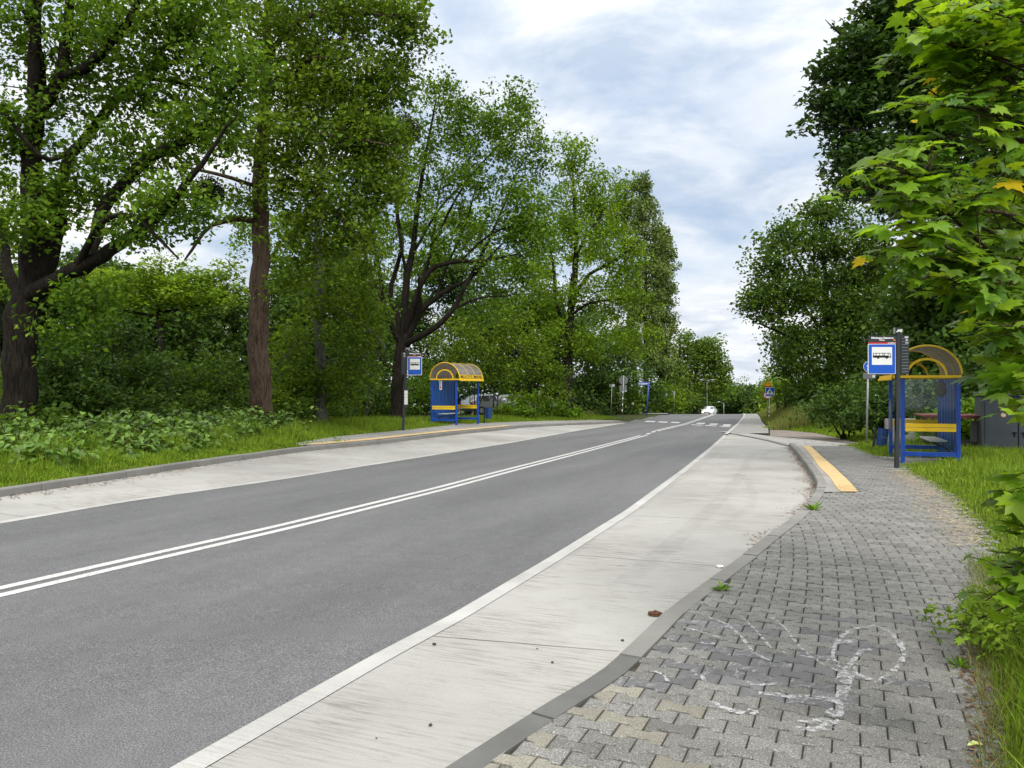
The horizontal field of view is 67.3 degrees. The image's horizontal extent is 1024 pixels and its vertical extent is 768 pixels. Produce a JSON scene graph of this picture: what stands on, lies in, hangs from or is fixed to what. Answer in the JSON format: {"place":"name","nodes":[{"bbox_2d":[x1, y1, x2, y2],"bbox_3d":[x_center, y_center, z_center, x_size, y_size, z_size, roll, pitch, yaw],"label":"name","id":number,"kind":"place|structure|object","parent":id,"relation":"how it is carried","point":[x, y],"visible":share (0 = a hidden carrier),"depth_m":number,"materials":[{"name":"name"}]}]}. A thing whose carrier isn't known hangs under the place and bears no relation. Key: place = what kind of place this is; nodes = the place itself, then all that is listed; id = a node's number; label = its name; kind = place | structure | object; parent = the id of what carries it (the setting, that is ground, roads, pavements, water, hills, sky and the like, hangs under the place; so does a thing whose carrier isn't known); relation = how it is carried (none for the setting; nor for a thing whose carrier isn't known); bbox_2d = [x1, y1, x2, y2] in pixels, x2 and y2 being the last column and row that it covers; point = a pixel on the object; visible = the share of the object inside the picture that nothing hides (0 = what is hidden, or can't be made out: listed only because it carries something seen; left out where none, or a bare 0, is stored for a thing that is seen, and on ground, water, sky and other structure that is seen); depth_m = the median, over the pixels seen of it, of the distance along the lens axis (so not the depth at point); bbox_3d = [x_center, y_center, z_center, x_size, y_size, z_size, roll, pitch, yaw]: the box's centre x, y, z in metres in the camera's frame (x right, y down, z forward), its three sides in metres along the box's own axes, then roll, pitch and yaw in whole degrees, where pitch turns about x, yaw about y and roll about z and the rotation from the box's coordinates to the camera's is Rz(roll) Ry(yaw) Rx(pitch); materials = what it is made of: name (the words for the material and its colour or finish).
{"place":"outdoors","nodes":[
{"label":"outdoors","id":0,"kind":"place"},
{"bbox_2d":[0,414,742,767],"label":"road","id":1,"kind":"structure","parent":0,"point":[168,662],"depth_m":6.81,"materials":[{"name":"grey asphalt"}]},
{"bbox_2d":[0,423,622,522],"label":"road edging","id":2,"kind":"object","parent":1,"relation":"on","point":[46,514],"visible":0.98,"depth_m":13.66,"materials":[{"name":"concrete"}]},
{"bbox_2d":[0,435,641,589],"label":"line","id":3,"kind":"object","parent":1,"relation":"on","point":[126,559],"visible":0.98,"depth_m":8.82,"materials":[{"name":"paint"}]},
{"bbox_2d":[0,435,646,596],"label":"line","id":4,"kind":"object","parent":1,"relation":"on","point":[141,562],"visible":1,"depth_m":8.57,"materials":[{"name":"paint"}]},
{"bbox_2d":[170,434,727,767],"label":"road edging","id":5,"kind":"object","parent":1,"relation":"on","point":[220,749],"visible":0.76,"depth_m":4.64,"materials":[{"name":"paint"}]},
{"bbox_2d":[701,406,716,413],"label":"car","id":6,"kind":"object","parent":1,"relation":"on","point":[709,410],"visible":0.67,"depth_m":112.98,"materials":[{"name":"white paint"}]},
{"bbox_2d":[0,406,851,767],"bbox_3d":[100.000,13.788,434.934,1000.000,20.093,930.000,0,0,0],"label":"ground","id":7,"kind":"structure","parent":0,"point":[632,416],"depth_m":31.13,"materials":[{"name":"soil"}]},
{"bbox_2d":[0,176,68,357],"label":"locust tree","id":8,"kind":"object","parent":7,"relation":"on","point":[15,249],"visible":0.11,"depth_m":43.95,"materials":[{"name":"green plant"}]},
{"bbox_2d":[0,326,131,418],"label":"elder shrub","id":9,"kind":"object","parent":7,"relation":"on","point":[56,369],"visible":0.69,"depth_m":21.39,"materials":[{"name":"green plant"}]},
{"bbox_2d":[47,311,190,420],"bbox_3d":[-12.050,-0.249,23.586,4.008,4.230,6.490,0,0,-44],"label":"elder shrub","id":10,"kind":"object","parent":7,"relation":"on","point":[130,373],"visible":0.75,"depth_m":23.55,"materials":[{"name":"green plant"}]},
{"bbox_2d":[0,0,294,430],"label":"oak tree","id":11,"kind":"object","parent":7,"relation":"on","point":[35,282],"visible":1,"depth_m":18.17,"materials":[{"name":"green plant"}]},
{"bbox_2d":[65,246,250,372],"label":"locust tree","id":12,"kind":"object","parent":7,"relation":"on","point":[177,285],"visible":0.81,"depth_m":40.09,"materials":[{"name":"green plant"}]},
{"bbox_2d":[118,338,249,413],"bbox_3d":[-11.152,0.033,27.272,4.919,3.607,6.663,0,0,-32],"label":"elder shrub","id":13,"kind":"object","parent":7,"relation":"on","point":[199,380],"visible":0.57,"depth_m":27.11,"materials":[{"name":"green plant"}]},
{"bbox_2d":[0,366,410,432],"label":"undergrowth","id":14,"kind":"object","parent":7,"relation":"on","point":[57,405],"visible":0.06,"depth_m":22.27,"materials":[{"name":"green plant"}]},
{"bbox_2d":[0,352,423,441],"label":"undergrowth","id":15,"kind":"object","parent":7,"relation":"on","point":[53,417],"visible":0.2,"depth_m":26.99,"materials":[{"name":"green plant"}]},
{"bbox_2d":[0,423,619,520],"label":"bus bay","id":16,"kind":"object","parent":7,"relation":"on","point":[160,483],"visible":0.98,"depth_m":16.34,"materials":[{"name":"concrete"}]},
{"bbox_2d":[0,437,443,499],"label":"leaf litter","id":17,"kind":"object","parent":16,"relation":"on","point":[197,465],"visible":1,"depth_m":16.01,"materials":[{"name":"brown plant"}]},
{"bbox_2d":[0,421,622,496],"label":"kerb","id":18,"kind":"structure","parent":7,"relation":"on","point":[43,485],"depth_m":17.07,"materials":[{"name":"concrete"}]},
{"bbox_2d":[171,0,452,420],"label":"tall tree","id":19,"kind":"object","parent":7,"relation":"on","point":[360,140],"visible":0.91,"depth_m":23.22,"materials":[{"name":"green plant"}]},
{"bbox_2d":[189,173,225,208],"bbox_3d":[-9.123,-5.743,23.034,1.063,1.120,1.014,0,0,0],"label":"mistletoe","id":20,"kind":"object","parent":19,"relation":"attached to","point":[215,187],"visible":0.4,"depth_m":22.89,"materials":[{"name":"green plant"}]},
{"bbox_2d":[243,320,381,415],"bbox_3d":[-8.066,-0.334,29.954,5.735,4.538,4.590,0,0,-37],"label":"elder shrub","id":21,"kind":"object","parent":7,"relation":"on","point":[333,397],"visible":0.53,"depth_m":29.79,"materials":[{"name":"green plant"}]},
{"bbox_2d":[20,421,612,484],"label":"verge","id":22,"kind":"structure","parent":7,"relation":"on","point":[358,441],"depth_m":27.00,"materials":[{"name":"green plant"}]},
{"bbox_2d":[0,405,34,443],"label":"knotweed plant","id":23,"kind":"object","parent":22,"relation":"on","point":[14,424],"visible":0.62,"depth_m":15.19,"materials":[{"name":"green plant"}]},
{"bbox_2d":[68,411,106,433],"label":"knotweed plant","id":24,"kind":"object","parent":22,"relation":"on","point":[96,419],"visible":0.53,"depth_m":16.74,"materials":[{"name":"green plant"}]},
{"bbox_2d":[108,407,150,434],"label":"knotweed plant","id":25,"kind":"object","parent":22,"relation":"on","point":[142,422],"visible":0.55,"depth_m":18.60,"materials":[{"name":"green plant"}]},
{"bbox_2d":[0,404,310,469],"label":"knotweed thicket","id":26,"kind":"object","parent":22,"relation":"on","point":[155,426],"visible":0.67,"depth_m":17.11,"materials":[{"name":"green plant"}]},
{"bbox_2d":[0,419,317,487],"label":"grass","id":27,"kind":"structure","parent":22,"relation":"on","point":[14,476],"depth_m":15.89,"materials":[{"name":"green plant"}]},
{"bbox_2d":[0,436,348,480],"bbox_3d":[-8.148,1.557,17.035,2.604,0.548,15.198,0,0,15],"label":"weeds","id":28,"kind":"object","parent":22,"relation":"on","point":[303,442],"visible":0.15,"depth_m":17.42,"materials":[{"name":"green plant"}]},
{"bbox_2d":[285,398,318,425],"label":"knotweed plant","id":29,"kind":"object","parent":22,"relation":"on","point":[299,415],"visible":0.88,"depth_m":26.80,"materials":[{"name":"green plant"}]},
{"bbox_2d":[0,231,646,415],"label":"woodland","id":30,"kind":"object","parent":7,"relation":"on","point":[189,335],"visible":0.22,"depth_m":64.34,"materials":[{"name":"green plant"}]},
{"bbox_2d":[269,68,402,422],"bbox_3d":[-7.064,-5.560,29.494,5.766,15.374,4.144,0,0,0],"label":"pale trunk tree","id":31,"kind":"object","parent":7,"relation":"on","point":[319,343],"visible":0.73,"depth_m":29.05,"materials":[{"name":"green plant"}]},
{"bbox_2d":[392,113,421,145],"bbox_3d":[-4.062,-9.584,29.036,1.301,1.301,1.314,0,0,0],"label":"mistletoe","id":32,"kind":"object","parent":31,"relation":"attached to","point":[414,122],"visible":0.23,"depth_m":28.91,"materials":[{"name":"green plant"}]},
{"bbox_2d":[325,325,410,417],"bbox_3d":[-7.408,-0.538,39.135,4.030,5.206,7.832,0,0,-33],"label":"elder shrub","id":33,"kind":"object","parent":7,"relation":"on","point":[379,393],"visible":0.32,"depth_m":39.32,"materials":[{"name":"green plant"}]},
{"bbox_2d":[210,413,620,442],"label":"grass","id":34,"kind":"structure","parent":7,"relation":"on","point":[345,426],"depth_m":32.48,"materials":[{"name":"green plant"}]},
{"bbox_2d":[403,368,430,416],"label":"bright shrub","id":35,"kind":"object","parent":7,"relation":"on","point":[427,393],"visible":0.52,"depth_m":44.64,"materials":[{"name":"green plant"}]},
{"bbox_2d":[220,194,626,286],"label":"woodland","id":36,"kind":"object","parent":7,"relation":"on","point":[242,229],"visible":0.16,"depth_m":81.56,"materials":[{"name":"green plant"}]},
{"bbox_2d":[331,64,577,418],"bbox_3d":[-2.782,-6.526,37.974,12.132,17.689,6.453,0,0,0],"label":"forked tree","id":37,"kind":"object","parent":7,"relation":"on","point":[404,329],"visible":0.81,"depth_m":37.32,"materials":[{"name":"green plant"}]},
{"bbox_2d":[422,295,533,415],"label":"thorn tree","id":38,"kind":"object","parent":7,"relation":"on","point":[489,351],"visible":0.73,"depth_m":52.72,"materials":[{"name":"green plant"}]},
{"bbox_2d":[460,394,512,414],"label":"car","id":39,"kind":"object","parent":7,"relation":"on","point":[487,400],"visible":0.5,"depth_m":55.89,"materials":[{"name":"silver metal"}]},
{"bbox_2d":[207,434,815,767],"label":"bus bay","id":40,"kind":"object","parent":7,"relation":"on","point":[463,696],"visible":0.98,"depth_m":5.17,"materials":[{"name":"concrete"}]},
{"bbox_2d":[743,447,815,544],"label":"leaf litter","id":41,"kind":"object","parent":40,"relation":"on","point":[806,472],"visible":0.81,"depth_m":14.18,"materials":[{"name":"brown plant"}]},
{"bbox_2d":[492,388,545,415],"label":"dark shrub","id":42,"kind":"object","parent":7,"relation":"on","point":[518,400],"visible":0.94,"depth_m":51.61,"materials":[{"name":"green plant"}]},
{"bbox_2d":[506,398,551,418],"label":"bright shrub","id":43,"kind":"object","parent":7,"relation":"on","point":[526,410],"visible":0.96,"depth_m":51.09,"materials":[{"name":"green plant"}]},
{"bbox_2d":[483,332,578,414],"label":"thorn tree","id":44,"kind":"object","parent":7,"relation":"on","point":[534,357],"visible":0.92,"depth_m":53.54,"materials":[{"name":"green plant"}]},
{"bbox_2d":[532,399,586,419],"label":"bright shrub","id":45,"kind":"object","parent":7,"relation":"on","point":[561,411],"visible":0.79,"depth_m":56.50,"materials":[{"name":"green plant"}]},
{"bbox_2d":[501,130,672,416],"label":"roadside oak","id":46,"kind":"object","parent":7,"relation":"on","point":[572,291],"visible":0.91,"depth_m":57.13,"materials":[{"name":"green plant"}]},
{"bbox_2d":[573,361,625,409],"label":"roadside bush","id":47,"kind":"object","parent":7,"relation":"on","point":[602,388],"visible":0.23,"depth_m":79.41,"materials":[{"name":"green plant"}]},
{"bbox_2d":[581,169,652,411],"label":"roadside tree","id":48,"kind":"object","parent":7,"relation":"on","point":[629,212],"visible":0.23,"depth_m":100.32,"materials":[{"name":"green plant"}]},
{"bbox_2d":[610,364,651,412],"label":"roadside bush","id":49,"kind":"object","parent":7,"relation":"on","point":[634,401],"visible":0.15,"depth_m":83.37,"materials":[{"name":"green plant"}]},
{"bbox_2d":[445,443,825,767],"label":"kerb","id":50,"kind":"structure","parent":7,"relation":"on","point":[519,732],"depth_m":4.59,"materials":[{"name":"concrete"}]},
{"bbox_2d":[619,170,674,412],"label":"poplar tree","id":51,"kind":"object","parent":7,"relation":"on","point":[643,185],"visible":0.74,"depth_m":91.47,"materials":[{"name":"green plant"}]},
{"bbox_2d":[624,354,671,412],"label":"roadside bush","id":52,"kind":"object","parent":7,"relation":"on","point":[653,393],"visible":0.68,"depth_m":87.54,"materials":[{"name":"green plant"}]},
{"bbox_2d":[639,221,681,412],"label":"poplar tree","id":53,"kind":"object","parent":7,"relation":"on","point":[669,321],"visible":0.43,"depth_m":94.40,"materials":[{"name":"green plant"}]},
{"bbox_2d":[640,378,692,413],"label":"roadside bush","id":54,"kind":"object","parent":7,"relation":"on","point":[675,401],"visible":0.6,"depth_m":91.43,"materials":[{"name":"green plant"}]},
{"bbox_2d":[652,331,701,413],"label":"verge tree","id":55,"kind":"object","parent":7,"relation":"on","point":[679,376],"visible":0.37,"depth_m":96.09,"materials":[{"name":"green plant"}]},
{"bbox_2d":[658,328,738,413],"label":"crest tree","id":56,"kind":"object","parent":7,"relation":"on","point":[698,356],"visible":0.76,"depth_m":128.91,"materials":[{"name":"green plant"}]},
{"bbox_2d":[649,382,765,413],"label":"woodland","id":57,"kind":"object","parent":7,"relation":"on","point":[731,406],"visible":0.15,"depth_m":146.04,"materials":[{"name":"green plant"}]},
{"bbox_2d":[737,388,768,413],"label":"distant tree","id":58,"kind":"object","parent":7,"relation":"on","point":[751,403],"visible":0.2,"depth_m":134.64,"materials":[{"name":"green plant"}]},
{"bbox_2d":[731,433,788,446],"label":"flush kerb","id":59,"kind":"structure","parent":7,"relation":"on","point":[762,439],"depth_m":30.82,"materials":[{"name":"concrete"}]},
{"bbox_2d":[744,368,782,413],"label":"distant tree","id":60,"kind":"object","parent":7,"relation":"on","point":[756,401],"visible":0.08,"depth_m":117.54,"materials":[{"name":"green plant"}]},
{"bbox_2d":[755,365,797,412],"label":"distant tree","id":61,"kind":"object","parent":7,"relation":"on","point":[775,390],"visible":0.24,"depth_m":103.77,"materials":[{"name":"green plant"}]},
{"bbox_2d":[719,431,851,445],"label":"setts","id":62,"kind":"structure","parent":7,"relation":"on","point":[799,441],"depth_m":29.06,"materials":[{"name":"stone"}]},
{"bbox_2d":[766,377,824,410],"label":"hedge shrub","id":63,"kind":"object","parent":7,"relation":"on","point":[795,399],"visible":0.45,"depth_m":59.57,"materials":[{"name":"green plant"}]},
{"bbox_2d":[757,402,835,429],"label":"meadow grass","id":64,"kind":"structure","parent":7,"relation":"on","point":[775,421],"depth_m":45.36,"materials":[{"name":"green plant"}]},
{"bbox_2d":[727,187,908,401],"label":"lime tree","id":65,"kind":"object","parent":7,"relation":"on","point":[840,320],"visible":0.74,"depth_m":49.14,"materials":[{"name":"green plant"}]},
{"bbox_2d":[782,379,885,439],"bbox_3d":[13.269,1.027,31.048,3.816,2.635,2.947,0,0,-23],"label":"hedge shrub","id":66,"kind":"object","parent":7,"relation":"on","point":[826,406],"visible":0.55,"depth_m":30.75,"materials":[{"name":"green plant"}]},
{"bbox_2d":[762,422,928,442],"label":"grass","id":67,"kind":"structure","parent":7,"relation":"on","point":[859,436],"depth_m":35.61,"materials":[{"name":"green plant"}]},
{"bbox_2d":[863,361,875,442],"bbox_3d":[12.224,0.800,26.342,0.432,3.166,0.084,0,0,0],"label":"road sign","id":68,"kind":"object","parent":7,"relation":"on","point":[867,376],"visible":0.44,"depth_m":26.32,"materials":[{"name":"metal"}]},
{"bbox_2d":[836,372,937,437],"bbox_3d":[13.955,0.849,28.743,3.826,2.880,2.859,0,0,0],"label":"hedge shrub","id":69,"kind":"object","parent":7,"relation":"on","point":[857,412],"visible":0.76,"depth_m":28.57,"materials":[{"name":"green plant"}]},
{"bbox_2d":[806,251,1001,428],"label":"woodland","id":70,"kind":"object","parent":7,"relation":"on","point":[919,315],"visible":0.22,"depth_m":34.45,"materials":[{"name":"green plant"}]},
{"bbox_2d":[785,0,1023,355],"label":"dark maple tree","id":71,"kind":"object","parent":7,"relation":"on","point":[841,102],"visible":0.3,"depth_m":16.00,"materials":[{"name":"green plant"}]},
{"bbox_2d":[887,369,968,427],"bbox_3d":[16.289,0.829,29.994,3.824,2.964,3.286,0,0,0],"label":"hedge shrub","id":72,"kind":"object","parent":7,"relation":"on","point":[922,392],"visible":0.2,"depth_m":29.72,"materials":[{"name":"green plant"}]},
{"bbox_2d":[839,437,1023,662],"bbox_3d":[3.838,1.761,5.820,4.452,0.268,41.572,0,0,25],"label":"verge","id":73,"kind":"structure","parent":7,"relation":"on","point":[1002,535],"depth_m":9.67,"materials":[{"name":"green plant"}]},
{"bbox_2d":[872,427,888,446],"bbox_3d":[10.811,1.695,22.575,0.498,0.864,0.302,0,0,0],"label":"litter bin","id":74,"kind":"object","parent":73,"relation":"on","point":[882,436],"visible":0.96,"depth_m":22.47,"materials":[{"name":"metal"}]},
{"bbox_2d":[819,0,1023,426],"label":"maple tree","id":75,"kind":"object","parent":73,"relation":"on","point":[985,103],"visible":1,"depth_m":3.29,"materials":[{"name":"green plant"}]},
{"bbox_2d":[888,545,1023,767],"bbox_3d":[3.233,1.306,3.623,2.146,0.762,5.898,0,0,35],"label":"grass","id":76,"kind":"structure","parent":73,"relation":"on","point":[1009,658],"depth_m":3.97,"materials":[{"name":"green plant"}]},
{"bbox_2d":[934,470,1023,645],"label":"maple sapling","id":77,"kind":"object","parent":73,"relation":"on","point":[1007,570],"visible":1,"depth_m":2.88,"materials":[{"name":"green plant"}]},
{"bbox_2d":[905,396,974,442],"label":"hedge shrub","id":78,"kind":"object","parent":7,"relation":"on","point":[968,408],"visible":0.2,"depth_m":22.95,"materials":[{"name":"green plant"}]},
{"bbox_2d":[913,413,979,447],"bbox_3d":[12.593,1.505,21.764,1.950,1.286,1.405,0,0,16],"label":"table","id":79,"kind":"object","parent":7,"relation":"on","point":[973,432],"visible":0.28,"depth_m":21.44,"materials":[{"name":"concrete"}]},
{"bbox_2d":[921,333,999,418],"bbox_3d":[16.198,0.210,26.753,3.695,4.016,2.922,0,0,0],"label":"hedge shrub","id":80,"kind":"object","parent":7,"relation":"on","point":[964,388],"visible":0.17,"depth_m":26.94,"materials":[{"name":"green plant"}]},
{"bbox_2d":[972,392,1023,449],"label":"equipment cabinet","id":81,"kind":"object","parent":7,"relation":"on","point":[994,429],"visible":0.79,"depth_m":20.53,"materials":[{"name":"grey metal"}]},
{"bbox_2d":[296,420,618,444],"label":"pavement","id":82,"kind":"structure","parent":0,"point":[402,432],"depth_m":32.88,"materials":[{"name":"grey concrete"}]},
{"bbox_2d":[305,425,510,443],"bbox_3d":[-2.926,1.929,30.851,0.557,0.323,18.328,0,0,18],"label":"tactile strip","id":83,"kind":"object","parent":82,"relation":"on","point":[404,435],"visible":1,"depth_m":27.64,"materials":[{"name":"beige concrete"}]},
{"bbox_2d":[401,347,421,429],"bbox_3d":[-4.022,0.240,30.884,0.825,3.430,0.106,0,0,0],"label":"bus stop sign","id":84,"kind":"object","parent":82,"relation":"on","point":[412,361],"visible":1,"depth_m":30.84,"materials":[{"name":"metal"}]},
{"bbox_2d":[0,0,1014,405],"label":"sky","id":85,"kind":"structure","parent":0,"point":[697,95],"materials":[{"name":"white"}]},
{"bbox_2d":[622,415,665,422],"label":"side road","id":86,"kind":"structure","parent":0,"point":[648,418],"depth_m":65.75,"materials":[{"name":"grey asphalt"}]},
{"bbox_2d":[619,375,627,415],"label":"road sign","id":87,"kind":"object","parent":86,"relation":"on","point":[623,380],"visible":0.97,"depth_m":76.04,"materials":[{"name":"metal"}]},
{"bbox_2d":[730,414,768,432],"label":"pavement","id":88,"kind":"structure","parent":0,"point":[751,423],"depth_m":47.82,"materials":[{"name":"grey concrete"}]},
{"bbox_2d":[483,446,1023,767],"bbox_3d":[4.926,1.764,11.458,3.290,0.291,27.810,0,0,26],"label":"pavement","id":89,"kind":"structure","parent":0,"point":[877,502],"depth_m":4.53,"materials":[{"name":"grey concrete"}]},
{"bbox_2d":[654,617,905,731],"bbox_3d":[1.603,1.641,4.715,1.310,0.014,1.965,0,0,42],"label":"chalk drawing","id":90,"kind":"object","parent":89,"relation":"on","point":[790,696],"visible":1,"depth_m":4.28},
{"bbox_2d":[797,446,840,491],"bbox_3d":[7.030,1.811,18.051,0.254,0.211,12.980,0,0,19],"label":"slab strip","id":91,"kind":"object","parent":89,"relation":"on","point":[830,486],"visible":0.99,"depth_m":14.13,"materials":[{"name":"concrete"}]},
{"bbox_2d":[803,446,855,490],"bbox_3d":[7.240,1.805,18.067,0.304,0.211,12.973,0,0,18],"label":"tactile strip","id":92,"kind":"object","parent":89,"relation":"on","point":[835,475],"visible":1,"depth_m":15.46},
{"bbox_2d":[868,328,908,467],"bbox_3d":[7.896,0.345,16.250,0.863,3.055,0.289,0,0,0],"label":"bus stop sign","id":93,"kind":"object","parent":89,"relation":"on","point":[886,354],"visible":1,"depth_m":16.12,"materials":[{"name":"metal"}]},
{"bbox_2d":[878,456,938,463],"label":"shelter floor","id":94,"kind":"structure","parent":89,"relation":"on","point":[910,459],"depth_m":18.78,"materials":[{"name":"concrete"}]},
{"bbox_2d":[878,345,962,462],"bbox_3d":[9.786,0.553,18.571,1.486,2.874,2.542,0,0,20],"label":"bus shelter","id":95,"kind":"object","parent":94,"relation":"on","point":[948,425],"visible":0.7,"depth_m":17.67,"materials":[{"name":"blue paint"}]},
{"bbox_2d":[935,378,946,396],"bbox_3d":[9.916,0.060,17.785,0.248,0.491,0.221,0,0,0],"label":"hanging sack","id":96,"kind":"object","parent":95,"relation":"hanging from","point":[940,390],"visible":0.98,"depth_m":17.71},
{"bbox_2d":[884,470,1009,545],"bbox_3d":[6.292,1.639,11.427,1.288,0.158,8.790,0,0,24],"label":"straw","id":97,"kind":"object","parent":89,"relation":"on","point":[940,490],"visible":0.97,"depth_m":9.54,"materials":[{"name":"beige plant"}]},
{"bbox_2d":[944,653,973,667],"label":"weed","id":98,"kind":"object","parent":89,"relation":"on","point":[962,662],"visible":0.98,"depth_m":4.49,"materials":[{"name":"green plant"}]},
{"bbox_2d":[915,574,1023,661],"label":"clover bush","id":99,"kind":"object","parent":89,"relation":"on","point":[990,628],"visible":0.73,"depth_m":4.63,"materials":[{"name":"green plant"}]},
{"bbox_2d":[958,632,1016,767],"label":"leaf litter","id":100,"kind":"object","parent":89,"relation":"on","point":[976,739],"visible":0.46,"depth_m":3.86,"materials":[{"name":"plant"}]},
{"bbox_2d":[770,429,857,443],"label":"driveway","id":101,"kind":"structure","parent":0,"point":[794,434],"depth_m":34.51,"materials":[{"name":"grey concrete"}]},
{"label":"shelter floor","id":102,"kind":"structure","parent":0,"visible":0},
{"bbox_2d":[429,362,483,424],"bbox_3d":[-2.758,0.548,38.710,1.737,3.224,2.591,0,0,24],"label":"bus shelter","id":103,"kind":"object","parent":102,"relation":"on","point":[444,400],"visible":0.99,"depth_m":38.58,"materials":[{"name":"blue paint"}]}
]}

